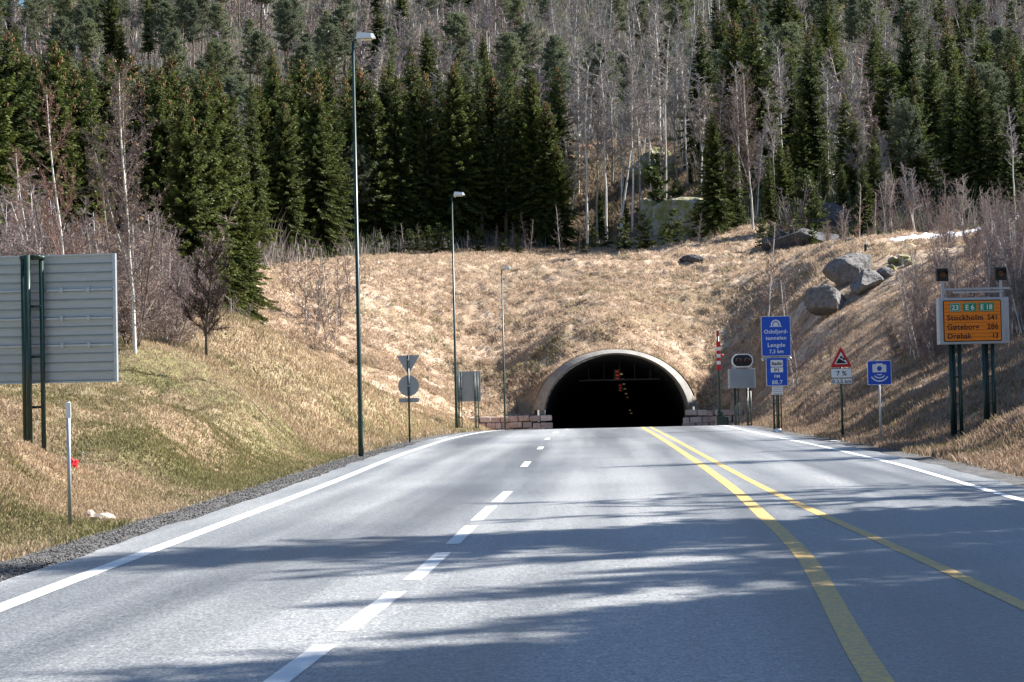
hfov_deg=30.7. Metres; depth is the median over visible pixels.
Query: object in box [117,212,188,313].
bare shrub
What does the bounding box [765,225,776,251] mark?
spruce tree
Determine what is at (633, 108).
aspen tree
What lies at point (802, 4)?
aspen tree
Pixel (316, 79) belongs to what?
spruce tree
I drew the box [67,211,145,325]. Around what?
bare shrub
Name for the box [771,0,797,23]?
spruce tree
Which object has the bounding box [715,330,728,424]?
boom barrier
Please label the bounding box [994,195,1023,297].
bare shrub
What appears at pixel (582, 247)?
spruce tree
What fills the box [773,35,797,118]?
spruce tree
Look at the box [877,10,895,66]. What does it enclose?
pine tree
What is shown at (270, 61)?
spruce tree
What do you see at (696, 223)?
spruce tree
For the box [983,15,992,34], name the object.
birch tree
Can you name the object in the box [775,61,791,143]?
birch tree
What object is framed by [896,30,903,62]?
birch tree
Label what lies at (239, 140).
spruce tree
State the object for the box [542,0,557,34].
aspen tree
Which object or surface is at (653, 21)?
aspen tree
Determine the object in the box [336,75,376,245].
spruce tree
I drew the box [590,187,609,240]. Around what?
spruce tree
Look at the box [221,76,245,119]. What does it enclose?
pine tree
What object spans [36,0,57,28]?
pine tree
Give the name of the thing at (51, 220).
bare shrub
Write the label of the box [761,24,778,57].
pine tree
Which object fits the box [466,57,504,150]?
spruce tree
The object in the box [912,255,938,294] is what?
bare shrub
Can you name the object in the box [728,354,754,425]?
signal cabinet
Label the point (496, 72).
birch tree
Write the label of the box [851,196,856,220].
spruce tree
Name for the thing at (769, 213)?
spruce tree
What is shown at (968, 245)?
bare shrub
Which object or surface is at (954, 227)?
bare shrub
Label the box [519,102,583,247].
spruce tree
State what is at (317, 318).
birch sapling
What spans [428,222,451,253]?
spruce tree
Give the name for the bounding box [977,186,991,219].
birch tree
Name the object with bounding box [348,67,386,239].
spruce tree
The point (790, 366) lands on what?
birch sapling
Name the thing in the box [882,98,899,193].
spruce tree
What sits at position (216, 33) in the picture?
birch tree
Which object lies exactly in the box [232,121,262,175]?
pine tree
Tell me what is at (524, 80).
birch tree
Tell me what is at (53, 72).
spruce tree
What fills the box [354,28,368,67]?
birch tree
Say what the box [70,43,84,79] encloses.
birch tree
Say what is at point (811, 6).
pine tree
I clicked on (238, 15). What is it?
pine tree
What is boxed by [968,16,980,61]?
aspen tree
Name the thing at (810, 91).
spruce tree
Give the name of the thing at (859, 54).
birch tree
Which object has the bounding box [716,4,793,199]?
spruce tree
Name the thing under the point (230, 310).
bare shrub
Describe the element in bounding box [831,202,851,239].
bare shrub
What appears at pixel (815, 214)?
spruce tree
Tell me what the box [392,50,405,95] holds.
birch tree
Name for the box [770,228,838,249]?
rock outcrop
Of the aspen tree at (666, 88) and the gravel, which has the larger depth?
the aspen tree at (666, 88)
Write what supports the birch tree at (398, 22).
on the ground at (800, 314)
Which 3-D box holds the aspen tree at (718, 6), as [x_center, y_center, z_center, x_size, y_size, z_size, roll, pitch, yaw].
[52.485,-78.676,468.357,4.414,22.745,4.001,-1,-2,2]
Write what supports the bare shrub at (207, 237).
on the ground at (800, 314)
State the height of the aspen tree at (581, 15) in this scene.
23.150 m
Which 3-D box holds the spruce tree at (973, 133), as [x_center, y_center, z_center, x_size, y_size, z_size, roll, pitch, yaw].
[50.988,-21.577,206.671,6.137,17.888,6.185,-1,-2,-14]
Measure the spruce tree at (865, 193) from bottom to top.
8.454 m
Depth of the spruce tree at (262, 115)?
205.22 m
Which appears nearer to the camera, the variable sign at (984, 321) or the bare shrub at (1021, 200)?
the variable sign at (984, 321)
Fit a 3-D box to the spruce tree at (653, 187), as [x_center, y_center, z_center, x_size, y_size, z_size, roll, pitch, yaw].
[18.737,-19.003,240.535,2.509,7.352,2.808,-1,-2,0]
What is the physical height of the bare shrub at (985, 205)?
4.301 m
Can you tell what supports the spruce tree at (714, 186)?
on the ground at (800, 314)
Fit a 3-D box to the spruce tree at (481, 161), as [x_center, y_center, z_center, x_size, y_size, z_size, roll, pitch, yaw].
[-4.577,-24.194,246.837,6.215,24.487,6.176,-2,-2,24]
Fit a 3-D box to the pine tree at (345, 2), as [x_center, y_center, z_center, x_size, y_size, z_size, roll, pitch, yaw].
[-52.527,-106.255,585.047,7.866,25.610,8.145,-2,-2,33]
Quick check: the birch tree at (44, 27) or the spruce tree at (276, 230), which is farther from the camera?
the birch tree at (44, 27)
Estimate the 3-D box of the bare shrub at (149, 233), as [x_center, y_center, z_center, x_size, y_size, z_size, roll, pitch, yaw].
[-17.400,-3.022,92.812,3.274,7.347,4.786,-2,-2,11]
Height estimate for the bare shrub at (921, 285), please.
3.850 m
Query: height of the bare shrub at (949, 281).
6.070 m
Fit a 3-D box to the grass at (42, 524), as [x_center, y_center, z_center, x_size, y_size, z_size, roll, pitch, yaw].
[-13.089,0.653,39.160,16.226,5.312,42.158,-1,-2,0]
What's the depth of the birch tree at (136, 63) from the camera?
444.33 m
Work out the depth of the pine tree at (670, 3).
500.95 m
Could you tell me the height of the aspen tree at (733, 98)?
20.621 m
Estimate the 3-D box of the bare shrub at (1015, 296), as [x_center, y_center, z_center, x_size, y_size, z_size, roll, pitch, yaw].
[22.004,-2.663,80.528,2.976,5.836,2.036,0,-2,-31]
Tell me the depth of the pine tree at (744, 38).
393.48 m
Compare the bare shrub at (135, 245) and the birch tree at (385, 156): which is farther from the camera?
the birch tree at (385, 156)
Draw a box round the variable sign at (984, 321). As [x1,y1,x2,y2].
[935,267,1009,436]
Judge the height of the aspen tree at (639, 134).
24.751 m
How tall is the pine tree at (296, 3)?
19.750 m
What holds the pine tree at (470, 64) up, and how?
on the ground at (800, 314)
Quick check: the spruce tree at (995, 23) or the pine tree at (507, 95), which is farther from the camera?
the spruce tree at (995, 23)
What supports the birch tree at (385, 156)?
on the ground at (800, 314)
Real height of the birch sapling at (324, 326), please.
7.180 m
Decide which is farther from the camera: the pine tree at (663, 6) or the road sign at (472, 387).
the pine tree at (663, 6)
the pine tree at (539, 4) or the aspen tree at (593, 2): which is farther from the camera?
the pine tree at (539, 4)
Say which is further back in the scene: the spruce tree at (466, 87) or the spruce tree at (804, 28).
the spruce tree at (804, 28)
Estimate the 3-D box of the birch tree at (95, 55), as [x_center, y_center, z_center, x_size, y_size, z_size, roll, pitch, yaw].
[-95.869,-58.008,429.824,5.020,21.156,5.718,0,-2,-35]
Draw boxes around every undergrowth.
[0,0,1023,268]
[468,135,754,253]
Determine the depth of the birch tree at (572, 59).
397.69 m
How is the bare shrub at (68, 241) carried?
on the ground at (800, 314)
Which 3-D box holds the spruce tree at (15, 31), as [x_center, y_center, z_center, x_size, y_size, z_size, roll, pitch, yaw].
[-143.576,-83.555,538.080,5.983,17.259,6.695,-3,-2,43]
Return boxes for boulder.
[679,254,704,262]
[804,284,845,315]
[822,253,871,285]
[850,268,883,294]
[876,267,893,277]
[886,264,895,270]
[887,256,897,262]
[897,254,909,262]
[904,258,914,264]
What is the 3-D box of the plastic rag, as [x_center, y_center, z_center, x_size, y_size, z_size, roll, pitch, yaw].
[-8.015,2.248,33.952,0.232,0.281,0.349,-1,-2,-18]
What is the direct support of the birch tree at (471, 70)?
on the ground at (800, 314)
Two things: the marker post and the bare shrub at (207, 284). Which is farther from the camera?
the bare shrub at (207, 284)
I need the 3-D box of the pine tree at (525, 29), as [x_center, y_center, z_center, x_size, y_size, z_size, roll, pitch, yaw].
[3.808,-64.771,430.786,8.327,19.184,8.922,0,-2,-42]
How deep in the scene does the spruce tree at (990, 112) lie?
212.47 m
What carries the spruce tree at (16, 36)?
on the ground at (800, 314)
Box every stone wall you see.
[468,415,552,429]
[682,410,746,425]
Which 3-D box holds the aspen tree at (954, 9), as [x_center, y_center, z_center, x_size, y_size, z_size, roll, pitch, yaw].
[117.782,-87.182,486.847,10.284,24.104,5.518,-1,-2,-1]
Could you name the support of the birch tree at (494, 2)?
on the ground at (800, 314)
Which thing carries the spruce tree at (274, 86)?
on the ground at (800, 314)
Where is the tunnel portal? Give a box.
[534,349,695,428]
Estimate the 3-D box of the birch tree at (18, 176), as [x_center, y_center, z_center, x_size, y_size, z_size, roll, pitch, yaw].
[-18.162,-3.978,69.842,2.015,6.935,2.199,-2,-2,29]
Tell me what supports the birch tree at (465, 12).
on the ground at (800, 314)
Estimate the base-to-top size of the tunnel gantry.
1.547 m
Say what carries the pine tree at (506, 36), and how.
on the ground at (800, 314)
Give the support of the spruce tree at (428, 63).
on the ground at (800, 314)
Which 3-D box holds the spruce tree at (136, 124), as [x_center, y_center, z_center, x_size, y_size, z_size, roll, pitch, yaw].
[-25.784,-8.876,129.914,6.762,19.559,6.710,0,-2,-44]
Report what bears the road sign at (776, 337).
on the ground at (800, 314)
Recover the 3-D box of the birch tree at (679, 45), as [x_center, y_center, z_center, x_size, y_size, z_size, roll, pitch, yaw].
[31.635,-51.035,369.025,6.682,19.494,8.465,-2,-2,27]
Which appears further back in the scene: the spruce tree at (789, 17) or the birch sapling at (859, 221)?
the spruce tree at (789, 17)
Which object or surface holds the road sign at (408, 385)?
on the ground at (800, 314)
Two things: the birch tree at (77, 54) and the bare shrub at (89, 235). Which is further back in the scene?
the birch tree at (77, 54)
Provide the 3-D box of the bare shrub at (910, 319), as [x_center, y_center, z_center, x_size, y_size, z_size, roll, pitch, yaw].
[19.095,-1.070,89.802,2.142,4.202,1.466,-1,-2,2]
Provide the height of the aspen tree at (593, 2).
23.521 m
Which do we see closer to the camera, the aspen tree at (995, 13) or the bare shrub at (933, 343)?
the bare shrub at (933, 343)
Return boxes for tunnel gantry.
[579,362,659,380]
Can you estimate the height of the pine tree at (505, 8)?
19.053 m
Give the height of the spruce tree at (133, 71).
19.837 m
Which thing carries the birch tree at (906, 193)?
on the ground at (800, 314)
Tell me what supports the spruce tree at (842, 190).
on the ground at (800, 314)
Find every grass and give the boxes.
[0,327,353,561]
[10,306,529,454]
[737,236,1023,477]
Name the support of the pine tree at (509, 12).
on the ground at (800, 314)
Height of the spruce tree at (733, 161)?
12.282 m
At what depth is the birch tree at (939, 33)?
306.71 m
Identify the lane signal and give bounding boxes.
[613,369,620,380]
[618,384,622,391]
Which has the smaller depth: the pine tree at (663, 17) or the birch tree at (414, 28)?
the pine tree at (663, 17)
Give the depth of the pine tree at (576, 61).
379.48 m
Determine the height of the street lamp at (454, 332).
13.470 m
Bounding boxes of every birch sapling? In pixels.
[279,244,288,288]
[284,252,292,286]
[286,247,302,301]
[293,237,316,318]
[293,243,305,289]
[298,283,313,337]
[305,278,323,348]
[306,254,316,295]
[309,243,327,329]
[313,243,338,325]
[314,274,334,351]
[328,287,344,345]
[330,242,347,327]
[338,226,355,304]
[351,235,368,298]
[417,225,421,249]
[493,225,498,249]
[511,222,515,252]
[520,212,528,250]
[526,219,536,252]
[549,206,563,252]
[575,226,583,251]
[695,211,702,246]
[752,219,786,318]
[775,275,807,387]
[779,277,808,387]
[850,183,867,236]
[868,190,878,233]
[946,185,956,226]
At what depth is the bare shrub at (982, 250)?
123.53 m
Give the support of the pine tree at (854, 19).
on the ground at (800, 314)
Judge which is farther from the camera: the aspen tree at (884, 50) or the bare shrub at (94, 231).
the aspen tree at (884, 50)
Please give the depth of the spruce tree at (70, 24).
629.18 m
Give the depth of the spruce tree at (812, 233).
187.21 m
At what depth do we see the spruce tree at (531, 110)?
245.74 m
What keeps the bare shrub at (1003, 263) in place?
on the ground at (800, 314)
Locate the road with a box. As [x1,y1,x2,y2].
[0,425,1023,681]
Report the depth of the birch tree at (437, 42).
470.62 m
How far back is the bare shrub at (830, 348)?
120.00 m
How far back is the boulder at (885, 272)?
139.75 m
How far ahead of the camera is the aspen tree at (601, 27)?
412.87 m
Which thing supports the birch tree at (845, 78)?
on the ground at (800, 314)
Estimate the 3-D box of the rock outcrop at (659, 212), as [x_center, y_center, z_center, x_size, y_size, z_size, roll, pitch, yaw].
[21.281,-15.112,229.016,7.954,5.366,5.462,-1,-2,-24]
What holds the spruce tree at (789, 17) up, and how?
on the ground at (800, 314)
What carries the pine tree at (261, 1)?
on the ground at (800, 314)
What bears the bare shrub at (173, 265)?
on the ground at (800, 314)
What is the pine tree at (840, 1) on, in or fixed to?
on the ground at (800, 314)
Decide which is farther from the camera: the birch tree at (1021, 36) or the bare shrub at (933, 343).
the birch tree at (1021, 36)
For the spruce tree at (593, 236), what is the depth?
231.32 m
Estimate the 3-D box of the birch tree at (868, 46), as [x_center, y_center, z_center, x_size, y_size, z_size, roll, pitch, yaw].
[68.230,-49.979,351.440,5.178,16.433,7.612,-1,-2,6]
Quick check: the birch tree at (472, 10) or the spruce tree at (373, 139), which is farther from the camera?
the birch tree at (472, 10)
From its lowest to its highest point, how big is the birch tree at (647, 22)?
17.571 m
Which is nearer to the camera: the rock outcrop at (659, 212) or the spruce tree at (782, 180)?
the spruce tree at (782, 180)
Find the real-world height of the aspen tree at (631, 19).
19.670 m
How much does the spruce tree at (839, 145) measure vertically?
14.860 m
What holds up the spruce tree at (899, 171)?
on the ground at (800, 314)
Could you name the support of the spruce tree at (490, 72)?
on the ground at (800, 314)
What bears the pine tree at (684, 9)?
on the ground at (800, 314)
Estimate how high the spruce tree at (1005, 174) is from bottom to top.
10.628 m
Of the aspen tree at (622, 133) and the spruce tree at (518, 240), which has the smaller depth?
the spruce tree at (518, 240)
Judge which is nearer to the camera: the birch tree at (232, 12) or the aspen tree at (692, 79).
the aspen tree at (692, 79)
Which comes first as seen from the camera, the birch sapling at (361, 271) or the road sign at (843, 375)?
the road sign at (843, 375)
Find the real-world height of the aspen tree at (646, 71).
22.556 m
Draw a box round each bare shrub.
[0,156,54,255]
[0,175,62,255]
[0,186,32,255]
[0,195,29,255]
[0,204,42,255]
[0,208,28,255]
[0,234,37,300]
[5,175,99,254]
[9,230,93,253]
[21,195,82,254]
[24,205,67,254]
[47,189,112,251]
[54,221,91,254]
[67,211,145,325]
[71,208,123,292]
[73,220,101,252]
[75,218,118,264]
[80,195,174,347]
[89,225,118,279]
[95,211,161,288]
[103,212,193,335]
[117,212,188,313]
[117,214,179,336]
[117,225,155,317]
[117,228,185,287]
[130,209,181,275]
[135,210,188,300]
[136,231,210,342]
[139,200,238,299]
[146,237,190,277]
[153,246,192,338]
[156,255,198,344]
[171,250,220,321]
[189,255,226,308]
[224,293,239,312]
[225,295,253,318]
[777,181,810,231]
[790,216,807,244]
[815,335,823,361]
[822,220,833,242]
[826,338,832,356]
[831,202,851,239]
[835,315,839,340]
[865,167,900,234]
[879,298,917,356]
[887,274,927,355]
[889,254,930,358]
[891,210,913,231]
[892,189,921,231]
[899,288,942,355]
[901,247,970,358]
[907,257,929,309]
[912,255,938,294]
[913,180,945,232]
[915,171,959,230]
[920,217,955,277]
[924,278,944,312]
[927,198,956,243]
[927,289,938,325]
[928,227,970,348]
[931,221,945,253]
[932,266,971,354]
[940,252,985,297]
[944,256,979,347]
[948,214,960,247]
[950,197,990,248]
[952,237,995,297]
[953,201,986,261]
[965,213,1010,296]
[968,201,978,228]
[970,215,1012,296]
[975,226,995,263]
[979,192,997,226]
[980,181,1015,236]
[981,191,1012,248]
[981,198,997,231]
[981,199,1023,299]
[981,205,997,251]
[981,212,1004,243]
[981,229,1023,292]
[982,215,1023,325]
[985,234,1023,327]
[987,187,1000,215]
[989,215,1023,334]
[991,179,1023,236]
[992,220,1023,334]
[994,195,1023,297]
[995,226,1023,312]
[1010,206,1023,259]
[1011,200,1023,244]
[1011,203,1023,245]
[1013,181,1023,225]
[1014,192,1023,224]
[1017,184,1023,223]
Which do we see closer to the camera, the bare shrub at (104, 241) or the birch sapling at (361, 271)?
the bare shrub at (104, 241)
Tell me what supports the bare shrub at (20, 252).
on the ground at (800, 314)
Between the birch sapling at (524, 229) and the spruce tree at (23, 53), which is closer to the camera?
the spruce tree at (23, 53)
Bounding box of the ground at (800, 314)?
[0,0,1023,580]
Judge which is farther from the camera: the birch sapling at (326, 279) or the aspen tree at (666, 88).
the aspen tree at (666, 88)
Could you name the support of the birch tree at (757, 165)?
on the ground at (800, 314)
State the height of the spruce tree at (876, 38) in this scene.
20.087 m
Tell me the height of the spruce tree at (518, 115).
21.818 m
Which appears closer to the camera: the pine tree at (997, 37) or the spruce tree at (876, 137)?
the spruce tree at (876, 137)
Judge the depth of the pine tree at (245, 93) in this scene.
325.70 m
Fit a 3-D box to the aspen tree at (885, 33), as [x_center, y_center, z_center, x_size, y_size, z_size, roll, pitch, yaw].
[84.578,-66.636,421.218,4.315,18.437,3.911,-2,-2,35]
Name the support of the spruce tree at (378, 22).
on the ground at (800, 314)
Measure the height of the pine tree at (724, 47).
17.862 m
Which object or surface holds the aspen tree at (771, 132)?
on the ground at (800, 314)
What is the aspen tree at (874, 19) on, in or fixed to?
on the ground at (800, 314)
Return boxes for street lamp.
[352,32,375,456]
[451,192,464,428]
[501,266,510,429]
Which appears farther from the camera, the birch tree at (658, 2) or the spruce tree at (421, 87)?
the birch tree at (658, 2)
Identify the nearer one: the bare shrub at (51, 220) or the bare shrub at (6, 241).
the bare shrub at (6, 241)
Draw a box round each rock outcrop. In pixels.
[629,146,674,182]
[639,198,658,229]
[647,197,709,236]
[761,229,786,250]
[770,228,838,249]
[803,203,852,231]
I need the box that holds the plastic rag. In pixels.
[66,457,78,467]
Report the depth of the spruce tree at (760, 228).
192.32 m
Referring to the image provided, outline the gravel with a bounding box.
[0,441,421,581]
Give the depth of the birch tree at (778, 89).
266.71 m
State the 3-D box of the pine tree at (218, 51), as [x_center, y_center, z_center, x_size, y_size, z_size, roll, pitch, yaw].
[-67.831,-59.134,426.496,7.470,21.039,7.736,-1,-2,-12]
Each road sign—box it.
[0,253,118,450]
[397,355,418,441]
[457,371,480,428]
[761,316,791,429]
[831,347,851,437]
[867,360,891,441]
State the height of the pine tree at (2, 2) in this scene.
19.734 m
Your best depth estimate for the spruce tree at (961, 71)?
268.79 m
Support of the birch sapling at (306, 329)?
on the ground at (800, 314)
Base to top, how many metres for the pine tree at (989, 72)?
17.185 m
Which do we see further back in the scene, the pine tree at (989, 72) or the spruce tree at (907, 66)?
the spruce tree at (907, 66)
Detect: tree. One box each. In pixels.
[0,0,8,38]
[0,0,24,15]
[0,15,5,48]
[0,16,34,57]
[0,27,57,251]
[0,36,46,248]
[2,0,16,50]
[2,143,49,254]
[7,0,22,38]
[7,22,21,50]
[9,26,24,52]
[13,55,79,186]
[15,49,33,132]
[15,51,47,85]
[17,0,41,56]
[21,0,50,53]
[23,37,97,252]
[25,76,102,308]
[33,25,60,76]
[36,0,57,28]
[37,0,54,37]
[37,15,81,64]
[48,0,77,20]
[54,12,70,55]
[55,2,74,35]
[60,58,85,79]
[61,49,85,99]
[62,66,120,237]
[67,3,88,62]
[70,25,88,64]
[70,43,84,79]
[70,53,176,352]
[70,70,121,262]
[74,0,96,28]
[75,18,105,67]
[75,54,129,268]
[76,57,81,88]
[79,55,93,96]
[82,0,104,47]
[82,6,100,63]
[85,64,120,100]
[88,44,104,78]
[89,53,104,77]
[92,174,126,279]
[96,0,116,35]
[96,0,128,60]
[99,59,139,203]
[99,76,169,262]
[101,0,140,30]
[111,22,132,81]
[119,0,144,48]
[120,53,144,85]
[122,1,139,40]
[122,66,210,296]
[125,78,143,106]
[134,0,172,58]
[134,59,144,83]
[137,0,154,27]
[139,0,157,62]
[139,64,175,210]
[145,1,183,71]
[151,69,183,83]
[156,19,172,66]
[156,85,233,308]
[160,0,208,54]
[160,29,190,70]
[160,53,233,249]
[166,238,233,355]
[174,1,191,53]
[174,66,255,314]
[177,65,205,98]
[179,0,208,66]
[189,58,214,92]
[191,0,214,52]
[200,42,221,91]
[201,78,279,324]
[203,37,230,85]
[203,66,248,173]
[204,2,234,40]
[210,30,237,70]
[217,41,242,92]
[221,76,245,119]
[225,0,237,21]
[227,95,270,269]
[230,102,256,164]
[230,145,278,321]
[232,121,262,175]
[234,29,276,88]
[234,69,251,108]
[236,0,248,30]
[238,0,240,27]
[238,86,261,118]
[240,17,257,82]
[240,80,276,271]
[242,5,257,56]
[243,83,292,244]
[245,0,274,30]
[247,0,265,30]
[248,116,282,258]
[256,46,285,92]
[258,66,278,151]
[259,15,276,53]
[259,61,286,195]
[260,0,271,19]
[261,102,321,260]
[265,73,335,239]
[267,0,302,63]
[269,0,301,75]
[282,39,301,85]
[282,42,325,96]
[283,54,302,111]
[284,59,311,132]
[288,17,299,53]
[289,0,308,55]
[290,84,354,257]
[295,32,320,93]
[296,0,308,35]
[296,68,358,253]
[305,11,316,48]
[310,0,331,19]
[310,23,358,85]
[311,27,326,64]
[314,51,328,102]
[315,0,333,31]
[316,10,332,39]
[320,63,366,242]
[322,1,340,16]
[322,3,367,76]
[325,43,342,97]
[334,0,351,22]
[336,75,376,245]
[338,55,369,136]
[338,143,380,231]
[346,68,380,98]
[346,231,354,251]
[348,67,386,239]
[349,79,402,245]
[351,14,372,69]
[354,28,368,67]
[358,0,374,65]
[359,234,372,253]
[362,8,399,79]
[363,0,373,41]
[365,46,389,95]
[367,0,385,23]
[368,35,391,71]
[369,230,383,254]
[371,67,413,243]
[374,59,406,128]
[375,26,402,94]
[376,76,433,243]
[378,126,401,187]
[385,232,400,252]
[387,46,447,225]
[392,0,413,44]
[392,10,410,58]
[392,18,414,63]
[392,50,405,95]
[393,10,421,83]
[399,30,412,72]
[403,20,418,51]
[403,229,415,252]
[406,72,456,243]
[411,226,427,251]
[412,38,422,66]
[413,66,432,138]
[415,0,427,41]
[415,0,441,12]
[416,29,445,102]
[420,0,437,30]
[421,225,433,251]
[423,9,446,73]
[428,72,446,103]
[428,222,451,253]
[429,63,494,248]
[429,66,448,227]
[431,53,447,88]
[432,10,480,65]
[435,66,474,108]
[436,0,448,50]
[436,0,468,14]
[436,75,446,108]
[442,44,455,72]
[443,58,464,150]
[444,54,462,73]
[446,0,464,42]
[446,230,454,250]
[450,6,486,67]
[459,6,481,45]
[459,72,492,233]
[460,58,482,90]
[463,0,480,16]
[464,32,481,77]
[465,67,501,235]
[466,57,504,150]
[467,0,478,29]
[469,65,498,88]
[471,228,486,251]
[472,0,481,19]
[472,74,515,237]
[473,0,486,21]
[474,0,496,53]
[475,35,491,75]
[478,0,492,57]
[481,59,498,99]
[483,0,508,40]
[485,78,529,240]
[488,0,516,32]
[489,22,511,86]
[490,31,533,75]
[494,38,527,88]
[494,84,532,234]
[497,232,510,253]
[499,5,533,69]
[500,83,516,112]
[502,63,522,139]
[502,73,560,244]
[504,0,529,41]
[506,0,521,25]
[511,21,545,65]
[512,54,543,136]
[514,234,522,253]
[515,66,541,103]
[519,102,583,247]
[524,61,552,140]
[528,0,557,28]
[534,0,561,34]
[537,34,570,114]
[539,19,565,67]
[539,64,567,117]
[540,145,582,246]
[541,35,571,79]
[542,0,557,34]
[544,26,563,55]
[544,67,583,195]
[547,0,560,33]
[548,5,561,42]
[549,87,576,136]
[551,67,574,114]
[559,0,583,60]
[559,130,589,214]
[562,6,572,49]
[565,34,591,193]
[565,65,607,135]
[567,0,587,45]
[567,51,589,94]
[567,56,575,86]
[569,0,584,43]
[570,10,580,45]
[571,58,601,246]
[573,39,625,136]
[579,43,588,71]
[579,238,586,252]
[582,1,610,58]
[583,47,625,159]
[583,64,601,130]
[584,17,612,156]
[584,71,614,242]
[586,15,596,43]
[587,84,607,125]
[587,228,598,248]
[589,0,605,42]
[589,51,620,238]
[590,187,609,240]
[591,0,602,39]
[593,29,624,186]
[594,9,607,40]
[596,25,623,67]
[597,0,633,38]
[598,225,615,247]
[601,0,620,46]
[601,89,631,190]
[606,20,616,56]
[606,49,645,234]
[609,37,623,107]
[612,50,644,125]
[613,40,626,104]
[615,59,644,231]
[615,217,635,250]
[617,46,654,224]
[622,0,631,47]
[623,201,630,229]
[624,13,639,60]
[625,22,661,154]
[626,0,638,56]
[626,0,654,54]
[629,0,655,65]
[632,213,656,249]
[633,16,679,199]
[635,153,670,210]
[636,57,661,199]
[638,0,664,44]
[640,47,656,129]
[641,11,657,49]
[641,18,666,99]
[641,35,690,130]
[644,69,657,125]
[645,0,660,92]
[646,3,675,193]
[648,9,688,48]
[649,168,663,200]
[650,0,672,25]
[651,126,671,185]
[652,69,669,140]
[656,222,672,245]
[657,208,685,246]
[660,20,701,169]
[661,0,699,20]
[661,49,686,183]
[664,0,695,45]
[666,179,684,199]
[667,37,686,135]
[668,37,685,112]
[669,15,723,167]
[671,4,689,49]
[671,55,696,124]
[676,51,690,140]
[676,53,697,184]
[683,112,739,235]
[684,42,696,105]
[685,161,693,184]
[687,0,701,20]
[687,12,695,39]
[687,73,710,168]
[688,44,697,145]
[688,83,716,197]
[688,202,708,239]
[694,0,710,38]
[704,69,731,152]
[705,0,726,45]
[706,10,729,107]
[709,49,728,100]
[710,20,748,177]
[712,0,729,43]
[713,0,724,41]
[713,203,736,230]
[714,38,751,97]
[714,61,770,229]
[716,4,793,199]
[719,145,752,232]
[724,11,747,44]
[725,0,742,25]
[726,9,746,59]
[727,0,742,28]
[727,60,752,195]
[730,198,746,229]
[736,0,750,39]
[740,0,770,37]
[740,34,769,47]
[750,125,771,218]
[754,217,767,247]
[756,175,767,223]
[757,24,769,70]
[758,86,784,193]
[759,43,786,120]
[760,154,781,232]
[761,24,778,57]
[761,87,783,135]
[763,22,815,83]
[764,0,775,32]
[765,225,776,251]
[767,38,792,161]
[768,0,802,46]
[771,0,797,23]
[771,56,793,142]
[772,144,793,213]
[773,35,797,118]
[775,50,800,174]
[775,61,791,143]
[778,145,797,213]
[783,66,828,127]
[785,167,817,229]
[786,212,804,233]
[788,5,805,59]
[788,15,797,58]
[788,29,839,188]
[789,78,820,143]
[789,98,822,191]
[793,0,808,31]
[797,2,813,34]
[798,0,820,28]
[802,12,814,64]
[802,24,822,66]
[803,223,821,245]
[804,195,833,232]
[809,0,845,54]
[813,0,846,45]
[813,34,835,139]
[814,1,839,64]
[816,57,852,162]
[817,23,839,59]
[817,73,835,174]
[817,147,835,202]
[820,45,871,128]
[821,36,858,132]
[829,92,862,199]
[832,163,853,226]
[833,36,863,119]
[834,0,847,27]
[835,0,843,20]
[836,112,867,203]
[838,51,852,104]
[840,0,863,54]
[841,4,864,69]
[841,111,872,192]
[843,0,863,47]
[848,164,880,235]
[849,31,868,74]
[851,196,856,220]
[854,0,891,45]
[854,29,894,120]
[856,104,868,179]
[857,136,889,223]
[860,77,886,178]
[861,34,882,68]
[861,48,907,173]
[861,49,884,163]
[866,1,881,45]
[866,120,887,184]
[868,23,883,69]
[870,0,891,28]
[875,96,934,207]
[875,133,889,207]
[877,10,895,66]
[879,38,893,85]
[880,8,891,55]
[880,93,899,163]
[881,0,899,25]
[881,23,892,59]
[882,0,891,9]
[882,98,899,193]
[883,172,896,232]
[887,0,904,32]
[891,75,949,204]
[892,0,934,54]
[893,10,926,135]
[893,136,907,202]
[896,0,940,23]
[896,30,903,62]
[897,96,941,212]
[897,162,924,231]
[898,40,923,84]
[906,60,948,124]
[907,33,924,82]
[912,29,939,79]
[916,0,935,60]
[919,28,949,173]
[922,0,934,55]
[924,15,939,58]
[929,15,967,165]
[930,0,942,49]
[932,63,967,194]
[934,28,958,76]
[934,95,954,157]
[935,0,953,46]
[938,0,955,54]
[944,67,1001,215]
[946,0,969,30]
[949,20,977,65]
[950,0,965,32]
[951,173,970,218]
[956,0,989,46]
[956,51,970,93]
[956,62,1021,149]
[957,28,1006,150]
[957,103,968,199]
[957,117,991,164]
[958,36,995,62]
[959,8,977,46]
[960,0,970,19]
[960,38,978,78]
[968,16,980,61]
[969,0,991,35]
[969,26,1023,72]
[976,87,1003,140]
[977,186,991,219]
[982,80,1003,191]
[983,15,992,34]
[984,0,999,28]
[988,0,1001,28]
[990,54,1023,204]
[991,0,1005,26]
[992,50,1021,137]
[993,16,1005,60]
[993,132,1023,216]
[995,0,1006,32]
[997,0,1008,24]
[999,29,1021,75]
[1000,0,1021,31]
[1002,59,1023,137]
[1003,2,1023,26]
[1005,105,1022,216]
[1007,33,1023,99]
[1008,21,1023,59]
[1009,11,1023,44]
[1010,5,1023,46]
[1012,191,1016,218]
[1014,0,1023,21]
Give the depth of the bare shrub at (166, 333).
63.12 m
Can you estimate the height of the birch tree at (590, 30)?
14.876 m
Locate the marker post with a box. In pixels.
[65,402,71,524]
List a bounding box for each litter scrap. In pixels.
[85,510,94,515]
[89,513,114,519]
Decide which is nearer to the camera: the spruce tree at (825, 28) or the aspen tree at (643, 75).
the aspen tree at (643, 75)
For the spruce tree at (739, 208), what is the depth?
206.23 m

